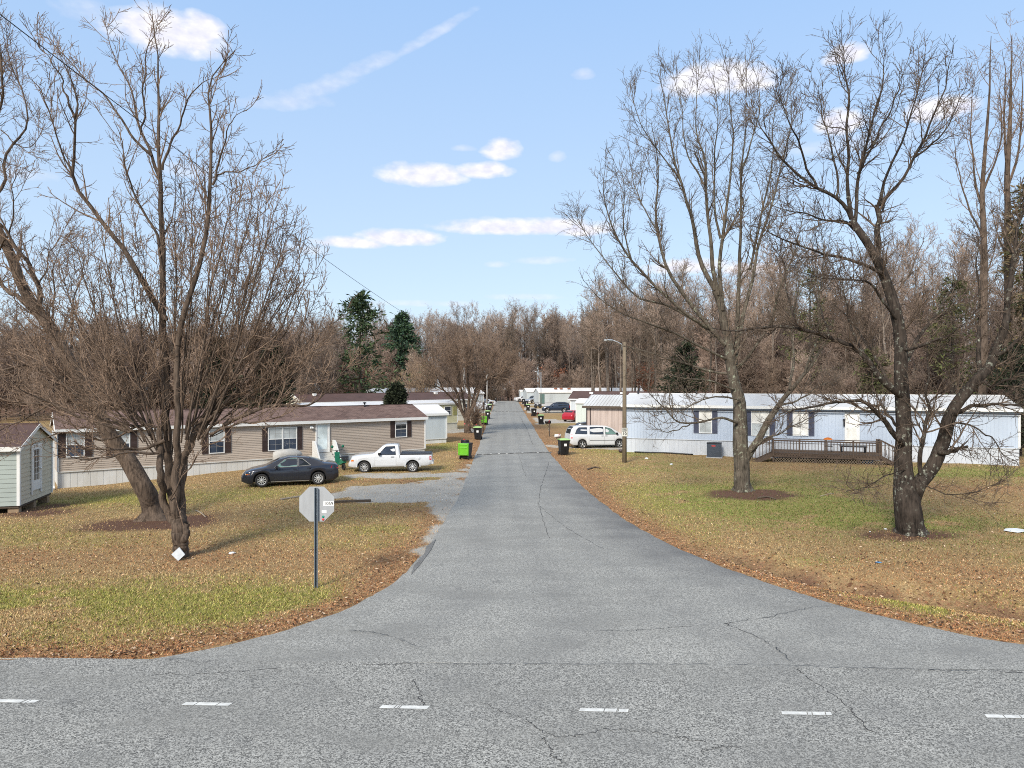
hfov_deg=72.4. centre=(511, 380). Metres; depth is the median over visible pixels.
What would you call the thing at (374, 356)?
thicket bush
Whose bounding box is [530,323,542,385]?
hardwood tree
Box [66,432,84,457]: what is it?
window
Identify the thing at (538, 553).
side road
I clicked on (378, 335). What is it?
hardwood tree
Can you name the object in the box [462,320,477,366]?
hardwood tree
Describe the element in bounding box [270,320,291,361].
sapling tree
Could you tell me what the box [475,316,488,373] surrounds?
hardwood tree
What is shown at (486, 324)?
hardwood tree
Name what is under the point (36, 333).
sapling tree
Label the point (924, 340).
thicket bush
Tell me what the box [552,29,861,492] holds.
tall tree
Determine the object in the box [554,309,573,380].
hardwood tree
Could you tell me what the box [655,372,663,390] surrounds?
thicket bush
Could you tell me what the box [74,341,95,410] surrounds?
thicket bush
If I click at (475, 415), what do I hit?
sprouting tree
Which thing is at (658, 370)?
thicket bush
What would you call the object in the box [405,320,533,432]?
street tree
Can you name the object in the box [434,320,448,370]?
hardwood tree
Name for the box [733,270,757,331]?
hardwood tree
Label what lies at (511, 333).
hardwood tree
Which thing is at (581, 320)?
hardwood tree
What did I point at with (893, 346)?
sapling tree
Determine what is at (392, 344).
sapling tree
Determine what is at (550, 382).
thicket bush
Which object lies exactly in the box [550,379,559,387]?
thicket bush
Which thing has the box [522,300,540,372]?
hardwood tree
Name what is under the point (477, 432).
wheelie bin
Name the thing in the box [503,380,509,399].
thicket bush
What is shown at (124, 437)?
window
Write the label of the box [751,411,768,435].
window
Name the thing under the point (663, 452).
drain hose
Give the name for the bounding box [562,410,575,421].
hatchback
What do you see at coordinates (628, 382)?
thicket bush
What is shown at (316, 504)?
octagonal sign
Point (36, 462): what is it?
door
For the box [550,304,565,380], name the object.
hardwood tree
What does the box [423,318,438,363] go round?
hardwood tree
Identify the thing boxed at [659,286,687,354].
hardwood tree
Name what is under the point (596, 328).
hardwood tree
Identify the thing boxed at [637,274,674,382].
hardwood tree
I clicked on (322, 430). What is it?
door
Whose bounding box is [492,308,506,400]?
hardwood tree
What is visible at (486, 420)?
wheelie bin
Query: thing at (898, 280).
hardwood tree
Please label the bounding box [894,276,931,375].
sapling tree
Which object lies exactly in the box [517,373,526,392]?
thicket bush
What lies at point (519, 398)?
sedan
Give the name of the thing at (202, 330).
sapling tree
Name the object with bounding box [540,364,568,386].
oak sapling
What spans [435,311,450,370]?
hardwood tree
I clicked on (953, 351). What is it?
holly tree
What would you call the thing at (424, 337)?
hardwood tree
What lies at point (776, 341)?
thicket bush
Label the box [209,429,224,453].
window
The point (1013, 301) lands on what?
hardwood tree
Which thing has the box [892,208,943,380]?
hardwood tree
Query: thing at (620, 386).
hardwood tree
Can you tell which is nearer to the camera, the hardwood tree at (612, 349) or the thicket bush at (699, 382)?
the thicket bush at (699, 382)
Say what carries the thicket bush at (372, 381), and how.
on the ground at (390, 491)
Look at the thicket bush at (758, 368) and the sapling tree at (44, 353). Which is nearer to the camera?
the thicket bush at (758, 368)
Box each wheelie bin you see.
[458,442,472,459]
[473,426,482,438]
[481,416,488,424]
[485,410,489,418]
[531,408,535,415]
[538,414,543,423]
[557,438,569,454]
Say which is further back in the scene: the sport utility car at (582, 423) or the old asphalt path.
the sport utility car at (582, 423)
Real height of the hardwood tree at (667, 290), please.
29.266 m
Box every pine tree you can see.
[322,289,423,392]
[990,182,1023,445]
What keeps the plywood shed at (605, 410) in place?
on the ground at (390, 491)
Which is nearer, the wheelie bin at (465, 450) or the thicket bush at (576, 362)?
the wheelie bin at (465, 450)
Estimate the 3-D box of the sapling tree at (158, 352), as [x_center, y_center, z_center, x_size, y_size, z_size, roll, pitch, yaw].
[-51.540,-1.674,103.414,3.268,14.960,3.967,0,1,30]
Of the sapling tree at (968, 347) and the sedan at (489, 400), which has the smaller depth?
the sapling tree at (968, 347)
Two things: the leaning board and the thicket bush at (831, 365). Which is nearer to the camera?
the leaning board
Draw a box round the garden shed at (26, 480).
[0,423,56,512]
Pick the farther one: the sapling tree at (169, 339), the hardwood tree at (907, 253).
the sapling tree at (169, 339)
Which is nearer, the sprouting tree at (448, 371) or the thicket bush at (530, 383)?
the sprouting tree at (448, 371)
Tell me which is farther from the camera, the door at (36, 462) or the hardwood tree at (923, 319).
the hardwood tree at (923, 319)
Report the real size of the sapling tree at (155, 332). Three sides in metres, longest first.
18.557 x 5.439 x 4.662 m
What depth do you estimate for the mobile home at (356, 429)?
44.22 m
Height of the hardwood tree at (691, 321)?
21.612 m
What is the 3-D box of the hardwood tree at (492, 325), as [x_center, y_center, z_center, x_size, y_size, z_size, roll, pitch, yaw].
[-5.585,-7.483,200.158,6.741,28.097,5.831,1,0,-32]
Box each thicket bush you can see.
[0,339,23,418]
[0,358,17,419]
[7,355,26,419]
[10,327,57,419]
[16,357,52,422]
[43,345,77,411]
[74,316,108,365]
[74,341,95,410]
[81,346,107,403]
[97,339,132,409]
[119,329,157,409]
[144,362,162,409]
[160,358,189,408]
[171,334,202,408]
[226,324,276,406]
[265,320,310,395]
[292,342,329,393]
[294,361,315,393]
[334,346,357,392]
[352,355,363,391]
[355,325,378,375]
[361,356,371,385]
[367,346,382,382]
[367,365,380,387]
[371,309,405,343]
[374,342,405,387]
[395,344,411,387]
[400,348,419,388]
[435,309,477,381]
[471,369,484,390]
[480,370,491,398]
[482,313,509,400]
[495,377,504,398]
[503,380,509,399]
[506,365,521,397]
[506,382,514,400]
[515,355,537,387]
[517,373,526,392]
[523,369,536,387]
[530,308,573,383]
[534,356,558,387]
[537,376,543,387]
[538,306,579,374]
[538,368,553,387]
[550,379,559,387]
[556,371,571,387]
[562,316,610,378]
[567,370,573,387]
[571,368,579,387]
[575,365,588,387]
[585,373,590,387]
[594,368,604,387]
[598,357,619,387]
[609,321,641,386]
[626,361,636,387]
[651,341,687,392]
[652,356,665,390]
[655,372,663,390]
[691,370,708,391]
[692,326,724,392]
[709,336,732,392]
[714,352,727,392]
[717,328,770,393]
[726,334,766,393]
[757,353,781,393]
[758,330,787,393]
[762,332,787,375]
[770,320,818,393]
[782,344,818,393]
[804,343,850,392]
[806,378,820,393]
[814,350,853,393]
[828,294,859,370]
[836,366,854,390]
[841,374,866,393]
[847,351,881,393]
[849,343,882,393]
[852,291,893,365]
[877,362,893,393]
[886,345,893,382]
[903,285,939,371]
[903,306,966,378]
[909,329,955,394]
[909,373,918,393]
[956,362,973,390]
[961,338,1003,394]
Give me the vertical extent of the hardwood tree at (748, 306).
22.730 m
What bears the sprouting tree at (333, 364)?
on the ground at (390, 491)
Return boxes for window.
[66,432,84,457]
[117,431,129,446]
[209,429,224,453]
[268,427,296,450]
[395,421,406,437]
[444,406,450,414]
[699,411,711,432]
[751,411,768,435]
[793,412,807,435]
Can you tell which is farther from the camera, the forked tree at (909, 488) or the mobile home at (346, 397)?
the mobile home at (346, 397)
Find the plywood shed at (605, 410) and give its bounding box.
[582,394,627,446]
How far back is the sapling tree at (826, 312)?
99.41 m
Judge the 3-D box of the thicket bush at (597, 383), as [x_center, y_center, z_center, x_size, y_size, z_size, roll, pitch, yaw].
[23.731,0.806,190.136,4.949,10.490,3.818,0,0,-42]
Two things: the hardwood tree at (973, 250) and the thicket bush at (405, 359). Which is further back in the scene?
the thicket bush at (405, 359)
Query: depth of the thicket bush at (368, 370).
162.31 m
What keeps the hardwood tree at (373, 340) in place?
on the ground at (390, 491)
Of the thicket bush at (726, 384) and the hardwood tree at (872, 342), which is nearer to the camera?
the thicket bush at (726, 384)
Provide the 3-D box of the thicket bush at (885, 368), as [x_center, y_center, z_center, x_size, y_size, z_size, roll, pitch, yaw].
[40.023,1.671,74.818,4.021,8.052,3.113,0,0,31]
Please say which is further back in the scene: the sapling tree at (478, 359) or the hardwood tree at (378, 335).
the sapling tree at (478, 359)
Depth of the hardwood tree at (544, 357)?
208.76 m
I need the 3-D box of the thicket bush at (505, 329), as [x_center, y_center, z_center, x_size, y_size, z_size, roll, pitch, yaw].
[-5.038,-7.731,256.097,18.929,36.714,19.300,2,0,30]
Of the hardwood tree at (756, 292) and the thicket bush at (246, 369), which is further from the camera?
the hardwood tree at (756, 292)
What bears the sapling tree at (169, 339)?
on the ground at (390, 491)
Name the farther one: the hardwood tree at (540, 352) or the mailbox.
the hardwood tree at (540, 352)
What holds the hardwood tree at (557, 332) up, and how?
on the ground at (390, 491)
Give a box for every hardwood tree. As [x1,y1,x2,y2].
[9,306,30,415]
[62,319,89,408]
[91,308,106,357]
[138,311,152,399]
[168,296,192,364]
[170,306,198,408]
[220,302,237,365]
[289,311,315,388]
[304,311,324,389]
[326,310,344,359]
[334,311,345,345]
[335,304,354,367]
[340,316,349,391]
[361,303,373,360]
[367,316,385,344]
[369,321,384,355]
[372,301,386,372]
[373,317,389,343]
[410,313,428,349]
[412,315,435,359]
[420,305,437,362]
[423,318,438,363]
[426,312,438,373]
[428,308,440,385]
[430,319,445,383]
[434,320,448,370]
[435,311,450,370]
[439,311,454,368]
[444,312,456,372]
[448,301,469,339]
[451,320,465,357]
[458,306,470,371]
[461,301,480,371]
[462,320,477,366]
[466,317,480,371]
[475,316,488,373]
[478,323,493,370]
[479,313,496,363]
[479,321,494,364]
[481,320,496,398]
[483,309,497,392]
[484,310,501,386]
[490,312,513,400]
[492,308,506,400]
[497,305,520,400]
[499,323,510,400]
[502,305,523,396]
[504,298,524,399]
[504,310,521,395]
[506,298,526,396]
[511,310,529,361]
[513,305,532,359]
[516,323,532,360]
[520,305,543,361]
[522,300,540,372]
[525,302,547,385]
[526,316,542,358]
[529,307,550,376]
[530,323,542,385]
[534,335,544,368]
[537,315,553,371]
[539,312,553,358]
[540,313,558,360]
[545,310,557,376]
[548,302,564,371]
[549,337,560,377]
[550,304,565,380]
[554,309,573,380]
[555,308,563,369]
[557,324,566,375]
[558,311,577,380]
[561,316,568,371]
[562,309,580,378]
[564,315,581,375]
[569,329,581,366]
[570,342,584,376]
[575,311,591,383]
[577,275,604,385]
[577,300,595,387]
[578,303,605,390]
[578,307,590,387]
[579,333,589,387]
[580,310,604,390]
[580,312,590,378]
[582,279,611,390]
[583,294,605,379]
[589,280,621,390]
[590,308,611,390]
[596,269,618,390]
[603,287,619,387]
[605,267,632,390]
[607,278,626,387]
[607,311,619,390]
[611,284,632,385]
[612,293,628,380]
[613,286,643,390]
[614,278,637,379]
[617,301,641,390]
[620,296,644,390]
[627,279,652,387]
[631,291,652,378]
[632,287,652,390]
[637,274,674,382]
[637,278,669,380]
[637,307,651,386]
[638,276,661,337]
[640,273,665,390]
[641,303,661,387]
[644,279,666,384]
[653,263,686,355]
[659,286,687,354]
[661,285,689,364]
[662,271,676,352]
[666,253,696,345]
[672,269,701,353]
[680,259,709,365]
[681,283,703,367]
[685,290,700,338]
[700,264,734,392]
[700,268,731,391]
[718,278,746,332]
[723,254,737,339]
[726,290,750,334]
[729,262,766,363]
[729,288,756,361]
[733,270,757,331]
[740,250,769,360]
[741,257,769,364]
[747,267,771,344]
[752,247,793,389]
[756,233,810,343]
[756,317,780,367]
[762,248,795,340]
[773,232,815,379]
[773,266,797,388]
[777,251,800,358]
[793,290,813,349]
[801,242,839,378]
[804,267,835,325]
[811,251,848,372]
[814,257,838,313]
[825,262,852,373]
[838,283,873,379]
[842,289,873,377]
[852,249,878,349]
[854,269,884,359]
[855,252,888,357]
[857,264,894,353]
[860,213,904,367]
[863,273,900,352]
[873,211,926,335]
[876,249,908,368]
[879,303,893,368]
[881,237,920,359]
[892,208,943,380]
[906,262,939,378]
[913,240,953,371]
[943,232,979,380]
[944,219,1002,377]
[962,233,999,327]
[969,267,993,370]
[972,257,1020,364]
[987,198,1022,326]
[1002,266,1022,335]
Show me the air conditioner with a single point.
(714, 449)
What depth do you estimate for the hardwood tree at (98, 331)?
107.75 m
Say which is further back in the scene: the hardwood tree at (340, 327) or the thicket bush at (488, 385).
the thicket bush at (488, 385)
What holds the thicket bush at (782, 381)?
on the ground at (390, 491)
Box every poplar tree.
[938,41,1023,394]
[970,11,1023,399]
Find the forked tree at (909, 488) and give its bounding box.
[691,9,1023,536]
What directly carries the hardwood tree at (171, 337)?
on the ground at (390, 491)
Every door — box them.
[31,443,41,494]
[315,423,329,452]
[540,394,544,403]
[845,413,859,443]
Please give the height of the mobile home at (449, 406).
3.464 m
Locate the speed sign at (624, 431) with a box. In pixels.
[622,428,627,435]
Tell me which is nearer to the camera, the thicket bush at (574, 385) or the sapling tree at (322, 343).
the sapling tree at (322, 343)
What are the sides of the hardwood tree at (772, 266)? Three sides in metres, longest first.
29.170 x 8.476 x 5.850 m
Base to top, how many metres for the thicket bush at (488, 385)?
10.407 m
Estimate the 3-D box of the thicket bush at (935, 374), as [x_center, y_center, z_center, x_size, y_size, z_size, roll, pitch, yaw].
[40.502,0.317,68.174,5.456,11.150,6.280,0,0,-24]
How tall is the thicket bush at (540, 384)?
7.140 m
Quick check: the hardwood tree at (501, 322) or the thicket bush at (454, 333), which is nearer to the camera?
the hardwood tree at (501, 322)
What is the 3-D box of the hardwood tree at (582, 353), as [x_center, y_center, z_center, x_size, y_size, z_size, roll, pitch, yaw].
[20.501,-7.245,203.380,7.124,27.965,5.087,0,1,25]
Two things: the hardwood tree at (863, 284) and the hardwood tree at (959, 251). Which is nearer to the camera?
the hardwood tree at (959, 251)
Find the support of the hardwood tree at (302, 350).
on the ground at (390, 491)
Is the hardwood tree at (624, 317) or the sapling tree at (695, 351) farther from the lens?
the hardwood tree at (624, 317)
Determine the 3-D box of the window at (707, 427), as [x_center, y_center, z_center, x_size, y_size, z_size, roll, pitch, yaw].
[13.913,2.952,50.349,0.900,1.612,0.070,0,0,20]
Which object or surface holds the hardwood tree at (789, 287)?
on the ground at (390, 491)
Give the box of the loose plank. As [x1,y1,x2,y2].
[280,495,300,499]
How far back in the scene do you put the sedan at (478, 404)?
127.40 m
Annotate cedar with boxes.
[380,380,409,404]
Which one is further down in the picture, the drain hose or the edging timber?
the edging timber
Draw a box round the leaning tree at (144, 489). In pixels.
[0,1,166,521]
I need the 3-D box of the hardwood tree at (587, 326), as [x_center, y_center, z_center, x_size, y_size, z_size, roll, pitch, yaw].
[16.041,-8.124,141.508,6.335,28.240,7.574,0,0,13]
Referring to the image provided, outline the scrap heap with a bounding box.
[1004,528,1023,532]
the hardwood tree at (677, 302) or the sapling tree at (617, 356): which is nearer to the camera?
the hardwood tree at (677, 302)
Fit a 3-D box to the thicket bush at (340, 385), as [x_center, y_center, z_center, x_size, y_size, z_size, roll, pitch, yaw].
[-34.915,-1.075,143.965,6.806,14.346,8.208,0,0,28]
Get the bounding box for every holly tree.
[778,267,840,388]
[851,346,893,393]
[916,276,993,394]
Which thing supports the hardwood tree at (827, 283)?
on the ground at (390, 491)
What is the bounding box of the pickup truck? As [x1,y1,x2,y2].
[348,443,433,471]
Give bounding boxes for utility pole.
[485,372,487,403]
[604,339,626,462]
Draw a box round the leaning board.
[171,547,184,560]
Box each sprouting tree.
[306,315,349,392]
[390,359,442,391]
[430,349,472,386]
[461,400,485,430]
[484,387,500,399]
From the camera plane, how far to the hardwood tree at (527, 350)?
211.00 m
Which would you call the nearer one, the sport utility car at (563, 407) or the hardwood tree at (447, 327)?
the sport utility car at (563, 407)
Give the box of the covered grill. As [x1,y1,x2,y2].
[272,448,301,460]
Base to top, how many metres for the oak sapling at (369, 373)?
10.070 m
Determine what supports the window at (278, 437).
in the mobile home at (356, 429)
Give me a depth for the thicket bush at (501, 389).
192.34 m
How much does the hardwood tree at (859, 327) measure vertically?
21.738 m
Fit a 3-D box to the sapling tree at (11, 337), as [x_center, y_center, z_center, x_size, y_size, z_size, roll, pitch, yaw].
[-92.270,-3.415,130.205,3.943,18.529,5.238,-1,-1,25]
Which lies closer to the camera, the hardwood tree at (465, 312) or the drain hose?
the drain hose
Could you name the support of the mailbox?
on the ground at (390, 491)
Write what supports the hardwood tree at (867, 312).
on the ground at (390, 491)
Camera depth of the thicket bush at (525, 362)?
191.56 m
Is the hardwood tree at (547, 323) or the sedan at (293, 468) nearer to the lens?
the sedan at (293, 468)
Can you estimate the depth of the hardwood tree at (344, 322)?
180.69 m
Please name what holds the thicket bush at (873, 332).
on the ground at (390, 491)
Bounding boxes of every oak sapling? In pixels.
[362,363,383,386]
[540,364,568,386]
[627,362,660,390]
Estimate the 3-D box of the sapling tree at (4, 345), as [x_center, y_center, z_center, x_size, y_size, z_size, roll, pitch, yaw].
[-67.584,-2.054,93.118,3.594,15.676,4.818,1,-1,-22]
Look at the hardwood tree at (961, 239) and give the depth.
113.62 m
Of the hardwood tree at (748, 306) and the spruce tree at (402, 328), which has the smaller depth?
the hardwood tree at (748, 306)
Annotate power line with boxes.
[0,14,436,332]
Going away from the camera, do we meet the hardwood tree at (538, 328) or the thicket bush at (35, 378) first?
the thicket bush at (35, 378)
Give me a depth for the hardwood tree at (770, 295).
129.53 m
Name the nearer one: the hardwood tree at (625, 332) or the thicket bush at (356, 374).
the hardwood tree at (625, 332)
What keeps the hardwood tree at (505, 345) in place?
on the ground at (390, 491)
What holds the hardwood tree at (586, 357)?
on the ground at (390, 491)
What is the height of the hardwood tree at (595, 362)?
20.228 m
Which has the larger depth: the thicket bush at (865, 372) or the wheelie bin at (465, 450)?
the thicket bush at (865, 372)
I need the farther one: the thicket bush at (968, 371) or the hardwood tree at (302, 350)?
the hardwood tree at (302, 350)
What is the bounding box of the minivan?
[565,425,621,448]
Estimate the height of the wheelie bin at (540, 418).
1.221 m
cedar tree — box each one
[190,336,245,408]
[245,344,295,407]
[651,340,713,392]
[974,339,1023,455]
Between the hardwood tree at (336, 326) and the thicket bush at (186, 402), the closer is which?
the thicket bush at (186, 402)
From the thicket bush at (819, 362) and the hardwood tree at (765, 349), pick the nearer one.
the thicket bush at (819, 362)
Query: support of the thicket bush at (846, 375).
on the ground at (390, 491)
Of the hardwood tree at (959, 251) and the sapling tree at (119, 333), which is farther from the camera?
the sapling tree at (119, 333)
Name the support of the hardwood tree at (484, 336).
on the ground at (390, 491)
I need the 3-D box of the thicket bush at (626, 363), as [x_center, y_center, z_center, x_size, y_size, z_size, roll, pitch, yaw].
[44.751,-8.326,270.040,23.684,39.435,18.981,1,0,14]
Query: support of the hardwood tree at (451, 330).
on the ground at (390, 491)
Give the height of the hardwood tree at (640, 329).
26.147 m
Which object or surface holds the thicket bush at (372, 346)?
on the ground at (390, 491)
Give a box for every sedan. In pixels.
[241,455,338,486]
[474,402,491,410]
[484,399,495,404]
[514,396,522,401]
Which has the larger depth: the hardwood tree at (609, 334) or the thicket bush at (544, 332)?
the thicket bush at (544, 332)
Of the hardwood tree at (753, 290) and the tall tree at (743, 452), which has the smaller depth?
the tall tree at (743, 452)
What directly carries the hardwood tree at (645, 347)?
on the ground at (390, 491)
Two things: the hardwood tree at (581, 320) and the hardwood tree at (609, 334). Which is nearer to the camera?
the hardwood tree at (609, 334)
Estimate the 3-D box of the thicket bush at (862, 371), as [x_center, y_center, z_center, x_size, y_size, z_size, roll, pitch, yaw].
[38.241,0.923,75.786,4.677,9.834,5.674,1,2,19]
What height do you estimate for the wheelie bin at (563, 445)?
1.221 m
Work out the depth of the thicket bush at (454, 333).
227.37 m
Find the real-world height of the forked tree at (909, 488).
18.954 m
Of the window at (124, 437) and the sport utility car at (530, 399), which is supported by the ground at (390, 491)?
the sport utility car at (530, 399)
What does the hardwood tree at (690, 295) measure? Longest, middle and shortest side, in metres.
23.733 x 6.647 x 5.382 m
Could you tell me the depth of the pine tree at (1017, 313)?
56.05 m
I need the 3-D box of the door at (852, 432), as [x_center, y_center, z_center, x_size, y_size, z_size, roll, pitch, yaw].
[22.900,3.175,47.133,0.912,2.070,0.098,0,0,20]
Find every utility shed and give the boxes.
[413,404,448,443]
[575,398,587,422]
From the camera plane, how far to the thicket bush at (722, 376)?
115.29 m
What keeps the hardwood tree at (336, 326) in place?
on the ground at (390, 491)
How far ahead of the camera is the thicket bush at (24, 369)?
92.09 m
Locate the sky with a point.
(438, 142)
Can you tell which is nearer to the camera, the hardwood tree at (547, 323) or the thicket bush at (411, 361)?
the thicket bush at (411, 361)
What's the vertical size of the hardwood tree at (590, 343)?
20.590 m
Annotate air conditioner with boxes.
[706,442,722,458]
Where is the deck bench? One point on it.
(864, 447)
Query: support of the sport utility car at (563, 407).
on the ground at (390, 491)
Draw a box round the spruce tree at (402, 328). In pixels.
[362,310,442,387]
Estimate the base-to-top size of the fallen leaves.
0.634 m
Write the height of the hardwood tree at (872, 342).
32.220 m
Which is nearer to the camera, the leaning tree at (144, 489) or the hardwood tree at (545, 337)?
the leaning tree at (144, 489)
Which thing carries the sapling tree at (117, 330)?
on the ground at (390, 491)
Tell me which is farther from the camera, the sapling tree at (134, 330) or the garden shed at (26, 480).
the sapling tree at (134, 330)
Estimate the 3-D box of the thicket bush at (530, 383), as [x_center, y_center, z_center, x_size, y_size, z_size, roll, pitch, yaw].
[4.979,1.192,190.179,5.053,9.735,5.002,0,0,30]
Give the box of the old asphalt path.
[411,539,435,573]
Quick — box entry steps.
[312,440,340,460]
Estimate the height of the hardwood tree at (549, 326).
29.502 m
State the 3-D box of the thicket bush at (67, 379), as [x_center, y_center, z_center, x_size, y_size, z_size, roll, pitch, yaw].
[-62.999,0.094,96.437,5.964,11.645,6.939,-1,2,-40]
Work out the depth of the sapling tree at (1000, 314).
68.70 m
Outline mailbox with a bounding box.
[545,420,550,436]
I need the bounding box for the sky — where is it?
[0,0,1023,388]
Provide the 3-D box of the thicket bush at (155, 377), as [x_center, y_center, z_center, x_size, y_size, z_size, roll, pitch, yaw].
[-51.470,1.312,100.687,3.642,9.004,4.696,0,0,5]
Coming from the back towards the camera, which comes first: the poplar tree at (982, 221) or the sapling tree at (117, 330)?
the sapling tree at (117, 330)
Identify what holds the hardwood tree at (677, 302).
on the ground at (390, 491)
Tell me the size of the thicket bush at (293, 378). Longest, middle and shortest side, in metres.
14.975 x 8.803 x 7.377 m
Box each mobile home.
[50,402,427,488]
[285,400,457,429]
[286,392,472,419]
[366,387,484,401]
[522,388,534,402]
[533,388,643,405]
[568,391,710,409]
[621,390,1022,465]
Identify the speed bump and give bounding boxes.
[477,452,551,454]
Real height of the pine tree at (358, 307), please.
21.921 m
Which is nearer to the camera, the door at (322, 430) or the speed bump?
the door at (322, 430)
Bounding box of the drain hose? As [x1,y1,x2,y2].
[634,451,692,454]
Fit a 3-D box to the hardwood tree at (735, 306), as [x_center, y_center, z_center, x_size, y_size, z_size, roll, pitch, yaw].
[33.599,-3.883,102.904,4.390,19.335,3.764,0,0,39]
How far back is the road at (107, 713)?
11.09 m
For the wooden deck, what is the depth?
45.24 m
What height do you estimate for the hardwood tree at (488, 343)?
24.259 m
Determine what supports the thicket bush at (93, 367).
on the ground at (390, 491)
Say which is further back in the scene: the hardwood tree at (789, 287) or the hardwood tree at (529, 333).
the hardwood tree at (529, 333)
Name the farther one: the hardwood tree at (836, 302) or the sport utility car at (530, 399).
the sport utility car at (530, 399)
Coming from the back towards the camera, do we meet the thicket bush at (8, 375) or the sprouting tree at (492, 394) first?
the sprouting tree at (492, 394)
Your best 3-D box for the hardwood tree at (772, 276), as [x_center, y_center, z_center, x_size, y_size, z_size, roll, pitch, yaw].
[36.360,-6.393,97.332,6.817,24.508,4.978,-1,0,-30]
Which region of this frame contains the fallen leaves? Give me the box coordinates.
[0,431,1023,657]
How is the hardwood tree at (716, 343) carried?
on the ground at (390, 491)
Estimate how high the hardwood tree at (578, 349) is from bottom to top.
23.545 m
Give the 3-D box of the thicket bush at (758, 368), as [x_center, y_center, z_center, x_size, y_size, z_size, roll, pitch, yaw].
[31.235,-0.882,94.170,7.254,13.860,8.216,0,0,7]
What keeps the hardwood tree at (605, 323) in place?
on the ground at (390, 491)
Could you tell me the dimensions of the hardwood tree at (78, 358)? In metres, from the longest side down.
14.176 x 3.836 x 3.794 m
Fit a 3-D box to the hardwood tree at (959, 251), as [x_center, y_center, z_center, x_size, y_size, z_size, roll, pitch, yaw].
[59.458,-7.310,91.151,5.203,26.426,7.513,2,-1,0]
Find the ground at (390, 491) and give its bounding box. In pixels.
[0,391,1023,669]
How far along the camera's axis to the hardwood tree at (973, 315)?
115.45 m
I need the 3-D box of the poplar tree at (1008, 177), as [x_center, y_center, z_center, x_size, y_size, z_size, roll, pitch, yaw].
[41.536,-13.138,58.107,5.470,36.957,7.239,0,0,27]
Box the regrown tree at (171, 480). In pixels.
[0,0,367,557]
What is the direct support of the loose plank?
on the ground at (390, 491)
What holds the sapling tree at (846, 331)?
on the ground at (390, 491)
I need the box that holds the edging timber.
[334,499,370,502]
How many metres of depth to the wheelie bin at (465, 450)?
47.54 m
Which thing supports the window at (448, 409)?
in the mobile home at (449, 406)
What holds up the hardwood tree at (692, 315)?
on the ground at (390, 491)
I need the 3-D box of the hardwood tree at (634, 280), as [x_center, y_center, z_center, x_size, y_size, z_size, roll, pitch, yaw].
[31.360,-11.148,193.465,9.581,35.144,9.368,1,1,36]
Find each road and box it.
[0,401,1023,669]
[0,657,1023,767]
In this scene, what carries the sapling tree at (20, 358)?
on the ground at (390, 491)
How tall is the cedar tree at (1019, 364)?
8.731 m
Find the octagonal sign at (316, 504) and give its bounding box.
[299,487,333,587]
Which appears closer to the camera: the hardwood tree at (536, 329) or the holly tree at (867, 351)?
the holly tree at (867, 351)
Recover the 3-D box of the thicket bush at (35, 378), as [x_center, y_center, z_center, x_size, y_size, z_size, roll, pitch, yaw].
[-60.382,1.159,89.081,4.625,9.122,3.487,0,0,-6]
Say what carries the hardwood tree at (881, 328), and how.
on the ground at (390, 491)
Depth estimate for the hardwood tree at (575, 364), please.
237.22 m
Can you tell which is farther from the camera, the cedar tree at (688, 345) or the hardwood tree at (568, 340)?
the hardwood tree at (568, 340)
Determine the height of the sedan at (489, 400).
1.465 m
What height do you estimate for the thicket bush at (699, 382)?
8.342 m
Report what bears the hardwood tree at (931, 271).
on the ground at (390, 491)
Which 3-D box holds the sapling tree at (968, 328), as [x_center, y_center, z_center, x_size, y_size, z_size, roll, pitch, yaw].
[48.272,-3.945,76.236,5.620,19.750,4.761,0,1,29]
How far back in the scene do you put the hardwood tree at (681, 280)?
142.54 m
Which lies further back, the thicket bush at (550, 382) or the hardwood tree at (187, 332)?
the thicket bush at (550, 382)
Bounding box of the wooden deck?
[749,437,893,465]
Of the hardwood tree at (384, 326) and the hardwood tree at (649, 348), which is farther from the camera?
the hardwood tree at (384, 326)
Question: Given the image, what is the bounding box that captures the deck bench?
[839,445,865,452]
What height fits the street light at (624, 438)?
8.406 m
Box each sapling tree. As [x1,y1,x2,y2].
[0,309,14,420]
[0,315,26,408]
[11,324,32,416]
[14,324,31,413]
[19,318,48,367]
[41,332,53,414]
[103,316,124,400]
[105,317,133,397]
[126,311,142,347]
[131,325,149,365]
[145,320,158,366]
[147,322,171,389]
[157,317,176,408]
[190,316,211,366]
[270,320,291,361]
[292,319,302,346]
[297,315,316,364]
[314,316,340,376]
[384,334,400,366]
[472,342,487,389]
[488,337,502,386]
[610,344,627,376]
[687,300,716,365]
[780,330,805,393]
[783,321,811,392]
[806,290,839,358]
[829,283,864,382]
[833,328,851,374]
[886,316,910,365]
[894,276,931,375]
[927,256,977,391]
[934,299,975,394]
[966,316,989,361]
[976,278,1020,394]
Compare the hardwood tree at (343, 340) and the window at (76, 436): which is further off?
the hardwood tree at (343, 340)
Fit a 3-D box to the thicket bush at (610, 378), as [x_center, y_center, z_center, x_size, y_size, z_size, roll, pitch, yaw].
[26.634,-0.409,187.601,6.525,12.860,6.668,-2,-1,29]
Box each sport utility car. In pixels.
[525,395,533,402]
[542,402,569,412]
[575,421,585,424]
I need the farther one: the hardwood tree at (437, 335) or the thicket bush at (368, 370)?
the hardwood tree at (437, 335)
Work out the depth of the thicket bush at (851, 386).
70.65 m
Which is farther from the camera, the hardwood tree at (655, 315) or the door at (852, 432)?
the hardwood tree at (655, 315)
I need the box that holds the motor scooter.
[331,445,348,469]

